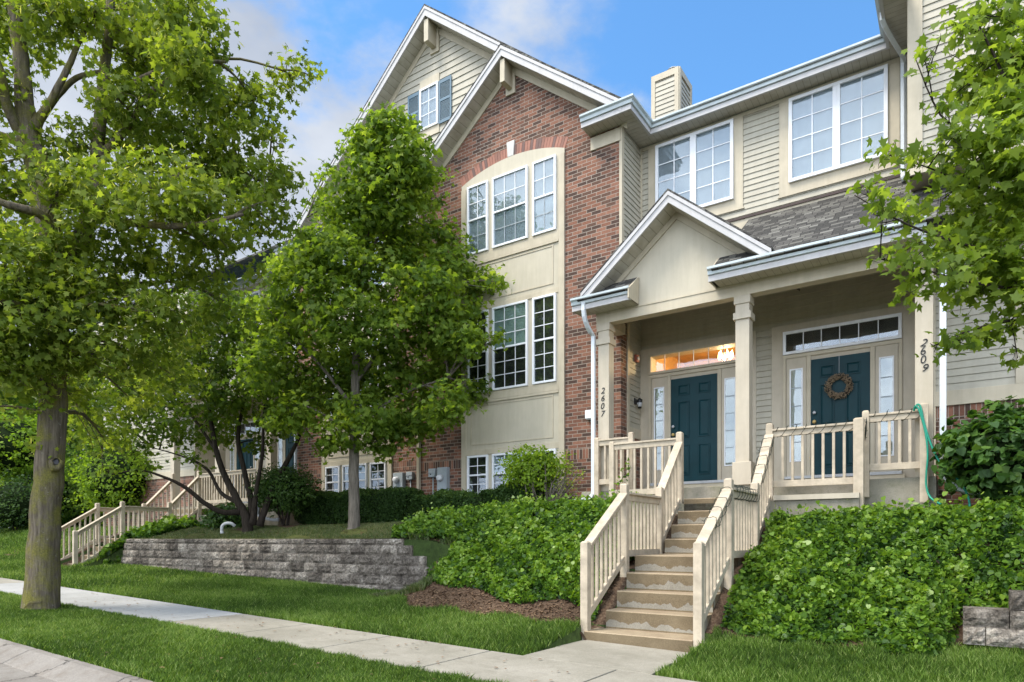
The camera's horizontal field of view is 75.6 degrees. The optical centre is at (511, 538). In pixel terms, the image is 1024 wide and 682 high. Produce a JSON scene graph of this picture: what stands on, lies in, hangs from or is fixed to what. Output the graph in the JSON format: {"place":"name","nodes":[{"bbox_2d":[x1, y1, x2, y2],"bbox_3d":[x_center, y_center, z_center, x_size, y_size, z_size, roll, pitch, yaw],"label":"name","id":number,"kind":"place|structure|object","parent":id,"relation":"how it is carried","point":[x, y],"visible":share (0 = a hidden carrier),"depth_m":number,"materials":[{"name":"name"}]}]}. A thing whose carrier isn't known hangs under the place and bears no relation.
{"place":"outdoors","nodes":[
{"label":"outdoors","id":0,"kind":"place"},
{"bbox_2d":[0,583,23,589],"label":"sidewalk","id":1,"kind":"structure","parent":0,"point":[7,586],"depth_m":13.14,"materials":[{"name":"grey concrete"}]},
{"bbox_2d":[0,578,23,583],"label":"sidewalk","id":2,"kind":"structure","parent":0,"point":[4,580],"depth_m":14.20,"materials":[{"name":"grey concrete"}]},
{"bbox_2d":[0,587,93,594],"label":"sidewalk","id":3,"kind":"structure","parent":0,"point":[65,590],"depth_m":12.40,"materials":[{"name":"grey concrete"}]},
{"bbox_2d":[61,592,136,603],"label":"sidewalk","id":4,"kind":"structure","parent":0,"point":[80,597],"depth_m":11.49,"materials":[{"name":"grey concrete"}]},
{"bbox_2d":[0,548,235,593],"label":"grass","id":5,"kind":"structure","parent":0,"point":[101,578],"depth_m":14.77,"materials":[{"name":"green plant"}]},
{"bbox_2d":[73,598,186,611],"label":"sidewalk","id":6,"kind":"structure","parent":0,"point":[117,605],"depth_m":10.61,"materials":[{"name":"grey concrete"}]},
{"bbox_2d":[111,605,240,620],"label":"sidewalk","id":7,"kind":"structure","parent":0,"point":[179,613],"depth_m":9.75,"materials":[{"name":"grey concrete"}]},
{"bbox_2d":[170,614,307,633],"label":"sidewalk","id":8,"kind":"structure","parent":0,"point":[230,623],"depth_m":8.89,"materials":[{"name":"grey concrete"}]},
{"bbox_2d":[0,590,509,681],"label":"grass","id":9,"kind":"structure","parent":0,"point":[73,631],"depth_m":6.74,"materials":[{"name":"green plant"}]},
{"bbox_2d":[6,586,567,681],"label":"fallen leaves","id":10,"kind":"object","parent":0,"point":[295,635],"visible":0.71,"depth_m":7.37,"materials":[{"name":"brown plant"}]},
{"bbox_2d":[237,624,388,648],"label":"sidewalk","id":11,"kind":"structure","parent":0,"point":[308,636],"depth_m":8.03,"materials":[{"name":"grey concrete"}]},
{"bbox_2d":[317,636,488,667],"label":"sidewalk","id":12,"kind":"structure","parent":0,"point":[427,653],"depth_m":7.15,"materials":[{"name":"grey concrete"}]},
{"bbox_2d":[0,0,879,527],"label":"sky","id":13,"kind":"structure","parent":0,"point":[616,47],"materials":[{"name":"blue"}]},
{"bbox_2d":[2,526,1013,680],"bbox_3d":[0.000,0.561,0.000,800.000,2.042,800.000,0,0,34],"label":"ground","id":14,"kind":"structure","parent":0,"point":[433,550],"depth_m":11.38,"materials":[{"name":"soil"}]},
{"bbox_2d":[0,469,72,532],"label":"dark yew","id":15,"kind":"object","parent":14,"relation":"on","point":[14,502],"visible":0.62,"depth_m":23.18,"materials":[{"name":"green plant"}]},
{"bbox_2d":[0,403,73,484],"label":"bright bush","id":16,"kind":"object","parent":14,"relation":"on","point":[17,460],"visible":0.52,"depth_m":25.98,"materials":[{"name":"green plant"}]},
{"bbox_2d":[0,320,90,464],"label":"background tree","id":17,"kind":"object","parent":14,"relation":"on","point":[16,401],"visible":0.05,"depth_m":36.72,"materials":[{"name":"green plant"}]},
{"bbox_2d":[0,452,92,528],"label":"background shrub","id":18,"kind":"object","parent":14,"relation":"on","point":[69,486],"visible":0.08,"depth_m":30.28,"materials":[{"name":"green plant"}]},
{"bbox_2d":[5,269,93,451],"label":"background tree","id":19,"kind":"object","parent":14,"relation":"on","point":[38,396],"visible":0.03,"depth_m":40.19,"materials":[{"name":"green plant"}]},
{"bbox_2d":[0,364,113,473],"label":"background tree","id":20,"kind":"object","parent":14,"relation":"on","point":[73,445],"visible":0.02,"depth_m":37.44,"materials":[{"name":"green plant"}]},
{"bbox_2d":[7,530,125,565],"bbox_3d":[-12.278,0.427,19.754,5.450,1.510,3.200,0,0,34],"label":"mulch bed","id":21,"kind":"object","parent":14,"relation":"on","point":[79,559],"visible":0.05,"depth_m":18.22,"materials":[{"name":"brown soil"}]},
{"bbox_2d":[0,525,140,557],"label":"grass","id":22,"kind":"structure","parent":21,"relation":"on","point":[15,537],"depth_m":20.87,"materials":[{"name":"green plant"}]},
{"bbox_2d":[24,329,111,470],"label":"background tree","id":23,"kind":"object","parent":14,"relation":"on","point":[96,399],"visible":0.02,"depth_m":41.17,"materials":[{"name":"green plant"}]},
{"bbox_2d":[0,638,152,681],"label":"kerb","id":24,"kind":"structure","parent":14,"relation":"on","point":[48,665],"depth_m":6.27,"materials":[{"name":"grey concrete"}]},
{"bbox_2d":[65,449,102,527],"bbox_3d":[-22.157,-2.027,34.116,8.228,5.100,4.099,0,0,34],"label":"background shrub","id":25,"kind":"object","parent":14,"relation":"on","point":[72,465],"visible":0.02,"depth_m":32.72,"materials":[{"name":"green plant"}]},
{"bbox_2d":[72,491,102,524],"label":"background shrub","id":26,"kind":"object","parent":14,"relation":"on","point":[93,514],"visible":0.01,"depth_m":29.61,"materials":[{"name":"green plant"}]},
{"bbox_2d":[63,436,155,525],"bbox_3d":[-14.185,-2.098,23.974,4.537,3.734,3.095,0,0,34],"label":"bright bush","id":27,"kind":"object","parent":14,"relation":"on","point":[129,491],"visible":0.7,"depth_m":23.14,"materials":[{"name":"green plant"}]},
{"bbox_2d":[68,508,208,565],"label":"concrete steps","id":28,"kind":"structure","parent":14,"relation":"on","point":[112,539],"depth_m":19.24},
{"bbox_2d":[61,473,175,559],"bbox_3d":[-11.318,-0.470,18.899,0.130,3.060,3.390,0,0,34],"label":"stair railing","id":29,"kind":"object","parent":28,"relation":"on","point":[97,509],"visible":0.43,"depth_m":18.59,"materials":[{"name":"beige wood"}]},
{"bbox_2d":[72,471,201,564],"bbox_3d":[-10.145,-0.470,18.099,0.130,3.060,3.390,0,0,34],"label":"stair railing","id":30,"kind":"object","parent":28,"relation":"on","point":[122,508],"visible":0.73,"depth_m":17.66,"materials":[{"name":"beige wood"}]},
{"bbox_2d":[98,513,201,564],"bbox_3d":[-9.654,-0.007,17.655,1.394,1.415,2.237,0,0,34],"label":"ivy","id":31,"kind":"object","parent":14,"relation":"on","point":[169,523],"visible":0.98,"depth_m":17.44,"materials":[{"name":"green plant"}]},
{"bbox_2d":[0,0,328,610],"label":"street tree","id":32,"kind":"object","parent":14,"relation":"on","point":[165,39],"visible":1,"depth_m":9.70,"materials":[{"name":"green plant"}]},
{"bbox_2d":[129,521,408,538],"bbox_3d":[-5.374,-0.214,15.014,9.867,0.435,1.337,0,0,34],"label":"grass","id":33,"kind":"structure","parent":14,"relation":"on","point":[333,529],"depth_m":14.57,"materials":[{"name":"green plant"}]},
{"bbox_2d":[220,522,235,533],"bbox_3d":[-6.541,-0.256,15.207,0.347,0.281,0.106,0,0,-8],"label":"drain elbow","id":34,"kind":"object","parent":33,"relation":"on","point":[224,524],"visible":1,"depth_m":15.17,"materials":[{"name":"white plastic"}]},
{"bbox_2d":[197,524,320,533],"bbox_3d":[-6.446,-0.218,17.169,5.000,0.240,2.899,0,0,34],"label":"mulch ring","id":35,"kind":"object","parent":33,"relation":"on","point":[284,526],"visible":0.23,"depth_m":15.71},
{"bbox_2d":[36,281,335,532],"bbox_3d":[-7.833,-3.082,15.686,7.315,5.956,4.061,0,0,-3],"label":"crab apple","id":36,"kind":"object","parent":35,"relation":"on","point":[233,403],"visible":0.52,"depth_m":15.41,"materials":[{"name":"green plant"}]},
{"bbox_2d":[196,502,247,529],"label":"shrub","id":37,"kind":"object","parent":35,"relation":"on","point":[213,519],"visible":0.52,"depth_m":16.69,"materials":[{"name":"green plant"}]},
{"bbox_2d":[257,504,279,520],"bbox_3d":[-6.058,-0.718,16.361,0.655,0.579,0.169,0,0,19],"label":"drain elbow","id":38,"kind":"object","parent":35,"relation":"on","point":[270,519],"visible":0.54,"depth_m":16.28,"materials":[{"name":"grey plastic"}]},
{"bbox_2d":[242,461,325,525],"bbox_3d":[-5.457,-1.078,15.974,2.294,1.630,1.729,0,0,34],"label":"clipped shrub","id":39,"kind":"object","parent":35,"relation":"on","point":[291,489],"visible":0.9,"depth_m":15.61,"materials":[{"name":"green plant"}]},
{"bbox_2d":[164,522,384,536],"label":"fallen leaves","id":40,"kind":"object","parent":33,"relation":"on","point":[308,534],"visible":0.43,"depth_m":13.83,"materials":[{"name":"brown plant"}]},
{"bbox_2d":[292,486,423,524],"bbox_3d":[-3.664,-0.761,15.764,4.421,0.978,1.161,0,0,34],"label":"hedge","id":41,"kind":"object","parent":33,"relation":"on","point":[386,505],"visible":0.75,"depth_m":15.13,"materials":[{"name":"green plant"}]},
{"bbox_2d":[221,101,514,529],"bbox_3d":[-3.020,-4.644,13.929,5.968,9.151,3.513,0,0,-7],"label":"young maple","id":42,"kind":"object","parent":33,"relation":"on","point":[404,172],"visible":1,"depth_m":13.42,"materials":[{"name":"green plant"}]},
{"bbox_2d":[406,488,486,520],"bbox_3d":[-1.322,-0.603,13.738,2.037,0.908,1.041,0,0,34],"label":"hedge","id":43,"kind":"object","parent":33,"relation":"on","point":[446,496],"visible":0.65,"depth_m":13.36,"materials":[{"name":"green plant"}]},
{"bbox_2d":[121,539,431,590],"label":"retaining wall","id":44,"kind":"structure","parent":14,"relation":"on","point":[378,564],"depth_m":13.29,"materials":[{"name":"grey stone"}]},
{"bbox_2d":[369,521,480,596],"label":"grass","id":45,"kind":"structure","parent":14,"relation":"on","point":[422,584],"depth_m":10.79,"materials":[{"name":"green plant"}]},
{"bbox_2d":[478,482,548,503],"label":"hedge","id":46,"kind":"object","parent":14,"relation":"on","point":[503,493],"visible":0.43,"depth_m":13.04,"materials":[{"name":"green plant"}]},
{"bbox_2d":[491,443,587,501],"bbox_3d":[0.568,-1.153,12.924,2.068,1.548,1.353,0,0,34],"label":"spreading shrub","id":47,"kind":"object","parent":14,"relation":"on","point":[533,478],"visible":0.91,"depth_m":12.68,"materials":[{"name":"green plant"}]},
{"bbox_2d":[404,514,677,639],"bbox_3d":[0.277,0.419,10.676,4.085,1.774,3.650,0,0,34],"label":"mulch bed","id":48,"kind":"object","parent":14,"relation":"on","point":[611,600],"visible":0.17,"depth_m":9.07,"materials":[{"name":"brown wood"}]},
{"bbox_2d":[391,489,653,619],"bbox_3d":[-0.086,0.087,11.204,4.990,1.936,3.464,0,0,34],"label":"ivy","id":49,"kind":"object","parent":48,"relation":"on","point":[487,540],"visible":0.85,"depth_m":10.31,"materials":[{"name":"green plant"}]},
{"bbox_2d":[92,0,1023,526],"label":"townhouse","id":50,"kind":"structure","parent":14,"relation":"on","point":[704,260],"depth_m":12.50,"materials":[{"name":"brick"}]},
{"bbox_2d":[198,459,260,519],"bbox_3d":[-7.989,-1.270,18.620,2.884,1.740,0.100,0,0,34],"label":"porch railing","id":51,"kind":"object","parent":50,"relation":"attached to","point":[233,473],"visible":0.46,"depth_m":18.65,"materials":[{"name":"beige wood"}]},
{"bbox_2d":[228,420,261,436],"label":"transom window","id":52,"kind":"structure","parent":50,"relation":"in","point":[251,425],"depth_m":21.71,"materials":[{"name":"white glass"}]},
{"bbox_2d":[237,439,252,497],"bbox_3d":[-8.830,-2.266,21.779,0.925,2.038,0.085,0,0,34],"label":"front door","id":53,"kind":"structure","parent":50,"relation":"in","point":[248,457],"depth_m":21.78,"materials":[{"name":"teal wood"}]},
{"bbox_2d":[245,290,260,335],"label":"window","id":54,"kind":"structure","parent":50,"relation":"in","point":[258,292],"depth_m":21.44,"materials":[{"name":"white glass"}]},
{"bbox_2d":[286,433,293,471],"bbox_3d":[-6.684,-2.266,20.351,0.925,2.038,0.026,0,0,34],"label":"front door","id":55,"kind":"structure","parent":50,"relation":"in","point":[289,444],"depth_m":20.48,"materials":[{"name":"teal wood"}]},
{"bbox_2d":[325,466,339,491],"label":"window","id":56,"kind":"structure","parent":50,"relation":"in","point":[332,479],"depth_m":17.98,"materials":[{"name":"white glass"}]},
{"bbox_2d":[342,463,367,490],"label":"window","id":57,"kind":"structure","parent":50,"relation":"in","point":[363,468],"depth_m":17.39,"materials":[{"name":"white glass"}]},
{"bbox_2d":[370,241,385,286],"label":"window","id":58,"kind":"structure","parent":50,"relation":"in","point":[382,283],"depth_m":16.99,"materials":[{"name":"white glass"}]},
{"bbox_2d":[370,339,386,407],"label":"window","id":59,"kind":"structure","parent":50,"relation":"in","point":[385,347],"depth_m":16.97,"materials":[{"name":"white glass"}]},
{"bbox_2d":[370,461,386,489],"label":"window","id":60,"kind":"structure","parent":50,"relation":"in","point":[378,471],"depth_m":17.01,"materials":[{"name":"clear glass"}]},
{"bbox_2d":[392,472,405,487],"bbox_3d":[-2.860,-0.975,16.516,0.330,1.351,0.235,0,0,34],"label":"electric meter","id":61,"kind":"object","parent":50,"relation":"attached to","point":[398,479],"visible":0.74,"depth_m":16.48,"materials":[{"name":"grey metal"}]},
{"bbox_2d":[405,472,414,486],"bbox_3d":[-2.524,-0.977,16.362,0.224,1.354,0.112,0,0,34],"label":"junction box","id":62,"kind":"object","parent":50,"relation":"attached to","point":[410,476],"visible":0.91,"depth_m":16.32,"materials":[{"name":"grey metal"}]},
{"bbox_2d":[419,81,438,131],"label":"window","id":63,"kind":"structure","parent":50,"relation":"in","point":[428,95],"depth_m":16.35,"materials":[{"name":"clear glass"}]},
{"bbox_2d":[428,468,436,493],"bbox_3d":[-1.851,-0.966,15.406,0.217,1.333,0.112,0,0,34],"label":"junction box","id":64,"kind":"object","parent":50,"relation":"attached to","point":[432,473],"visible":0.78,"depth_m":15.38,"materials":[{"name":"grey metal"}]},
{"bbox_2d":[436,467,449,490],"bbox_3d":[-1.613,-0.971,15.169,0.288,1.343,0.235,0,0,34],"label":"electric meter","id":65,"kind":"object","parent":50,"relation":"attached to","point":[443,477],"visible":0.81,"depth_m":15.14,"materials":[{"name":"grey metal"}]},
{"bbox_2d":[467,180,488,254],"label":"window","id":66,"kind":"structure","parent":50,"relation":"in","point":[477,196],"depth_m":14.66,"materials":[{"name":"clear glass"}]},
{"bbox_2d":[467,309,488,393],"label":"window","id":67,"kind":"structure","parent":50,"relation":"in","point":[480,368],"depth_m":14.62,"materials":[{"name":"clear glass"}]},
{"bbox_2d":[467,454,488,491],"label":"window","id":68,"kind":"structure","parent":50,"relation":"in","point":[477,465],"depth_m":14.67,"materials":[{"name":"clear glass"}]},
{"bbox_2d":[492,451,526,489],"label":"window","id":69,"kind":"structure","parent":50,"relation":"in","point":[496,481],"depth_m":14.37,"materials":[{"name":"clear glass"}]},
{"bbox_2d":[492,165,527,248],"bbox_3d":[-0.048,-7.107,14.180,0.920,1.535,0.054,0,0,34],"label":"window","id":70,"kind":"structure","parent":50,"relation":"in","point":[509,189],"depth_m":14.19,"materials":[{"name":"clear glass"}]},
{"bbox_2d":[492,299,527,390],"bbox_3d":[-0.048,-4.135,14.180,0.920,1.810,0.054,0,0,34],"label":"window","id":71,"kind":"structure","parent":50,"relation":"in","point":[510,366],"depth_m":14.18,"materials":[{"name":"clear glass"}]},
{"bbox_2d":[532,154,556,236],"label":"window","id":72,"kind":"structure","parent":50,"relation":"in","point":[544,171],"depth_m":13.70,"materials":[{"name":"clear glass"}]},
{"bbox_2d":[532,293,556,384],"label":"window","id":73,"kind":"structure","parent":50,"relation":"in","point":[544,308],"depth_m":13.70,"materials":[{"name":"clear glass"}]},
{"bbox_2d":[532,448,556,490],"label":"window","id":74,"kind":"structure","parent":50,"relation":"in","point":[554,450],"depth_m":13.57,"materials":[{"name":"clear glass"}]},
{"bbox_2d":[585,410,590,419],"bbox_3d":[1.553,-2.451,13.079,0.178,0.185,0.120,0,0,34],"label":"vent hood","id":75,"kind":"object","parent":50,"relation":"attached to","point":[587,414],"visible":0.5,"depth_m":13.05,"materials":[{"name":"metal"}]},
{"bbox_2d":[594,432,634,496],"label":"porch railing","id":76,"kind":"object","parent":50,"relation":"attached to","point":[598,443],"visible":0.73,"depth_m":11.92,"materials":[{"name":"beige wood"}]},
{"bbox_2d":[634,354,639,362],"bbox_3d":[2.515,-3.620,13.270,0.080,0.140,0.120,0,0,34],"label":"fire alarm","id":77,"kind":"object","parent":50,"relation":"attached to","point":[636,358],"visible":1,"depth_m":13.23,"materials":[{"name":"red plastic"}]},
{"bbox_2d":[634,398,642,408],"bbox_3d":[2.535,-2.715,13.232,0.155,0.210,0.111,0,0,34],"label":"wall lamp","id":78,"kind":"object","parent":50,"relation":"attached to","point":[638,402],"visible":1,"depth_m":13.19,"materials":[{"name":"metal"}]},
{"bbox_2d":[609,438,675,496],"bbox_3d":[2.223,-0.990,11.254,1.219,1.420,0.090,0,0,34],"label":"porch railing","id":79,"kind":"object","parent":50,"relation":"attached to","point":[641,445],"visible":0.73,"depth_m":11.26,"materials":[{"name":"beige wood"}]},
{"bbox_2d":[611,458,630,494],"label":"climbing sprig","id":80,"kind":"object","parent":79,"relation":"attached to","point":[621,480],"visible":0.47,"depth_m":11.33,"materials":[{"name":"green plant"}]},
{"bbox_2d":[655,132,692,202],"bbox_3d":[3.213,-7.155,13.093,0.772,1.510,0.054,0,0,34],"label":"window","id":81,"kind":"structure","parent":50,"relation":"in","point":[673,158],"depth_m":13.09,"materials":[{"name":"clear glass"}]},
{"bbox_2d":[648,340,734,374],"bbox_3d":[3.538,-3.523,12.875,1.855,0.415,0.040,0,0,34],"label":"transom window","id":82,"kind":"structure","parent":50,"relation":"in","point":[728,342],"depth_m":12.88,"materials":[{"name":"white glass"}]},
{"bbox_2d":[671,373,716,480],"bbox_3d":[3.527,-2.146,12.853,0.925,2.038,0.085,0,0,34],"label":"front door","id":83,"kind":"structure","parent":50,"relation":"in","point":[693,399],"depth_m":12.84,"materials":[{"name":"teal wood"}]},
{"bbox_2d":[693,118,733,207],"bbox_3d":[3.852,-7.155,12.658,0.773,1.510,0.054,0,0,34],"label":"window","id":84,"kind":"structure","parent":50,"relation":"in","point":[713,146],"depth_m":12.66,"materials":[{"name":"clear glass"}]},
{"bbox_2d":[788,82,836,183],"bbox_3d":[5.303,-7.155,11.668,0.778,1.510,0.054,0,0,34],"label":"window","id":85,"kind":"structure","parent":50,"relation":"in","point":[811,114],"depth_m":11.67,"materials":[{"name":"clear glass"}]},
{"bbox_2d":[772,417,863,511],"bbox_3d":[4.483,-0.985,9.713,1.229,1.470,0.130,0,0,34],"label":"porch railing","id":86,"kind":"object","parent":50,"relation":"attached to","point":[856,480],"visible":0.95,"depth_m":9.59,"materials":[{"name":"beige wood"}]},
{"bbox_2d":[776,420,852,437],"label":"string lights","id":87,"kind":"object","parent":86,"relation":"attached to","point":[813,429],"visible":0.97,"depth_m":9.70,"materials":[{"name":"green plastic"}]},
{"bbox_2d":[824,373,853,399],"bbox_3d":[5.633,-2.784,11.391,0.474,0.762,0.101,0,0,34],"label":"berry wreath","id":88,"kind":"object","parent":50,"relation":"hanging from","point":[847,381],"visible":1,"depth_m":11.37,"materials":[{"name":"brown plant"}]},
{"bbox_2d":[811,352,869,474],"bbox_3d":[5.655,-2.146,11.401,0.925,2.038,0.085,0,0,34],"label":"front door","id":89,"kind":"structure","parent":50,"relation":"in","point":[824,409],"depth_m":11.44,"materials":[{"name":"teal wood"}]},
{"bbox_2d":[783,312,901,355],"bbox_3d":[5.667,-3.523,11.423,1.855,0.415,0.040,0,0,34],"label":"transom window","id":90,"kind":"structure","parent":50,"relation":"in","point":[885,327],"depth_m":11.39,"materials":[{"name":"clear glass"}]},
{"bbox_2d":[836,64,887,169],"bbox_3d":[5.946,-7.155,11.229,0.779,1.510,0.054,0,0,34],"label":"window","id":91,"kind":"structure","parent":50,"relation":"in","point":[861,98],"depth_m":11.24,"materials":[{"name":"clear glass"}]},
{"bbox_2d":[862,403,928,502],"bbox_3d":[5.431,-1.190,9.377,0.815,1.380,0.115,0,0,34],"label":"porch railing","id":92,"kind":"object","parent":50,"relation":"attached to","point":[899,465],"visible":0.81,"depth_m":9.35,"materials":[{"name":"beige wood"}]},
{"bbox_2d":[864,408,919,438],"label":"string lights","id":93,"kind":"object","parent":92,"relation":"attached to","point":[866,430],"visible":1,"depth_m":9.46,"materials":[{"name":"green plastic"}]},
{"bbox_2d":[913,404,970,506],"bbox_3d":[5.761,-1.135,8.891,0.191,1.480,0.713,0,0,-38],"label":"garden hose","id":94,"kind":"object","parent":92,"relation":"hanging from","point":[920,411],"visible":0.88,"depth_m":9.06,"materials":[{"name":"green rubber"}]},
{"bbox_2d":[110,574,1023,681],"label":"grass","id":95,"kind":"structure","parent":14,"relation":"on","point":[347,607],"depth_m":7.61,"materials":[{"name":"green plant"}]},
{"bbox_2d":[584,498,764,652],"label":"concrete steps","id":96,"kind":"structure","parent":14,"relation":"on","point":[654,609],"depth_m":8.40,"materials":[{"name":"beige concrete"}]},
{"bbox_2d":[580,432,683,639],"bbox_3d":[1.838,-0.230,9.526,0.130,3.060,3.390,0,0,34],"label":"stair railing","id":97,"kind":"object","parent":96,"relation":"on","point":[666,499],"visible":0.92,"depth_m":9.07,"materials":[{"name":"beige wood"}]},
{"bbox_2d":[693,423,773,648],"bbox_3d":[3.011,-0.230,8.726,0.130,3.060,3.390,0,0,34],"label":"stair railing","id":98,"kind":"object","parent":96,"relation":"on","point":[737,532],"visible":0.81,"depth_m":8.25,"materials":[{"name":"beige wood"}]},
{"bbox_2d":[702,437,773,528],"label":"string lights","id":99,"kind":"object","parent":98,"relation":"attached to","point":[739,486],"visible":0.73,"depth_m":8.84,"materials":[{"name":"green plastic"}]},
{"bbox_2d":[705,520,1023,650],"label":"mulch bed","id":100,"kind":"object","parent":14,"relation":"on","point":[716,618],"visible":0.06,"depth_m":7.73,"materials":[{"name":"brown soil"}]},
{"bbox_2d":[720,490,1023,658],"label":"ivy","id":101,"kind":"object","parent":100,"relation":"on","point":[823,568],"visible":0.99,"depth_m":7.66,"materials":[{"name":"green plant"}]},
{"bbox_2d":[929,395,1023,501],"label":"broadleaf bush","id":102,"kind":"object","parent":100,"relation":"on","point":[985,454],"visible":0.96,"depth_m":8.39,"materials":[{"name":"green plant"}]},
{"bbox_2d":[845,0,1023,372],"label":"overhanging maple","id":103,"kind":"object","parent":14,"relation":"on","point":[976,237],"visible":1,"depth_m":5.48,"materials":[{"name":"green plant"}]},
{"bbox_2d":[963,590,1023,647],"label":"retaining wall","id":104,"kind":"structure","parent":14,"relation":"on","point":[1003,626],"depth_m":6.84,"materials":[{"name":"grey stone"}]},
{"bbox_2d":[421,651,615,681],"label":"sidewalk","id":105,"kind":"structure","parent":0,"point":[520,668],"depth_m":6.34,"materials":[{"name":"grey concrete"}]},
{"bbox_2d":[523,640,686,674],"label":"path","id":106,"kind":"structure","parent":0,"point":[638,659],"depth_m":7.09,"materials":[{"name":"grey concrete"}]},
{"bbox_2d":[587,670,696,681],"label":"sidewalk","id":107,"kind":"structure","parent":0,"point":[621,676],"depth_m":6.04,"materials":[{"name":"grey concrete"}]},
{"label":"road","id":108,"kind":"structure","parent":0,"visible":0},
{"bbox_2d":[0,663,55,681],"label":"gutter","id":109,"kind":"object","parent":108,"relation":"on","point":[9,673],"visible":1,"depth_m":6.14,"materials":[{"name":"grey concrete"}]}
]}

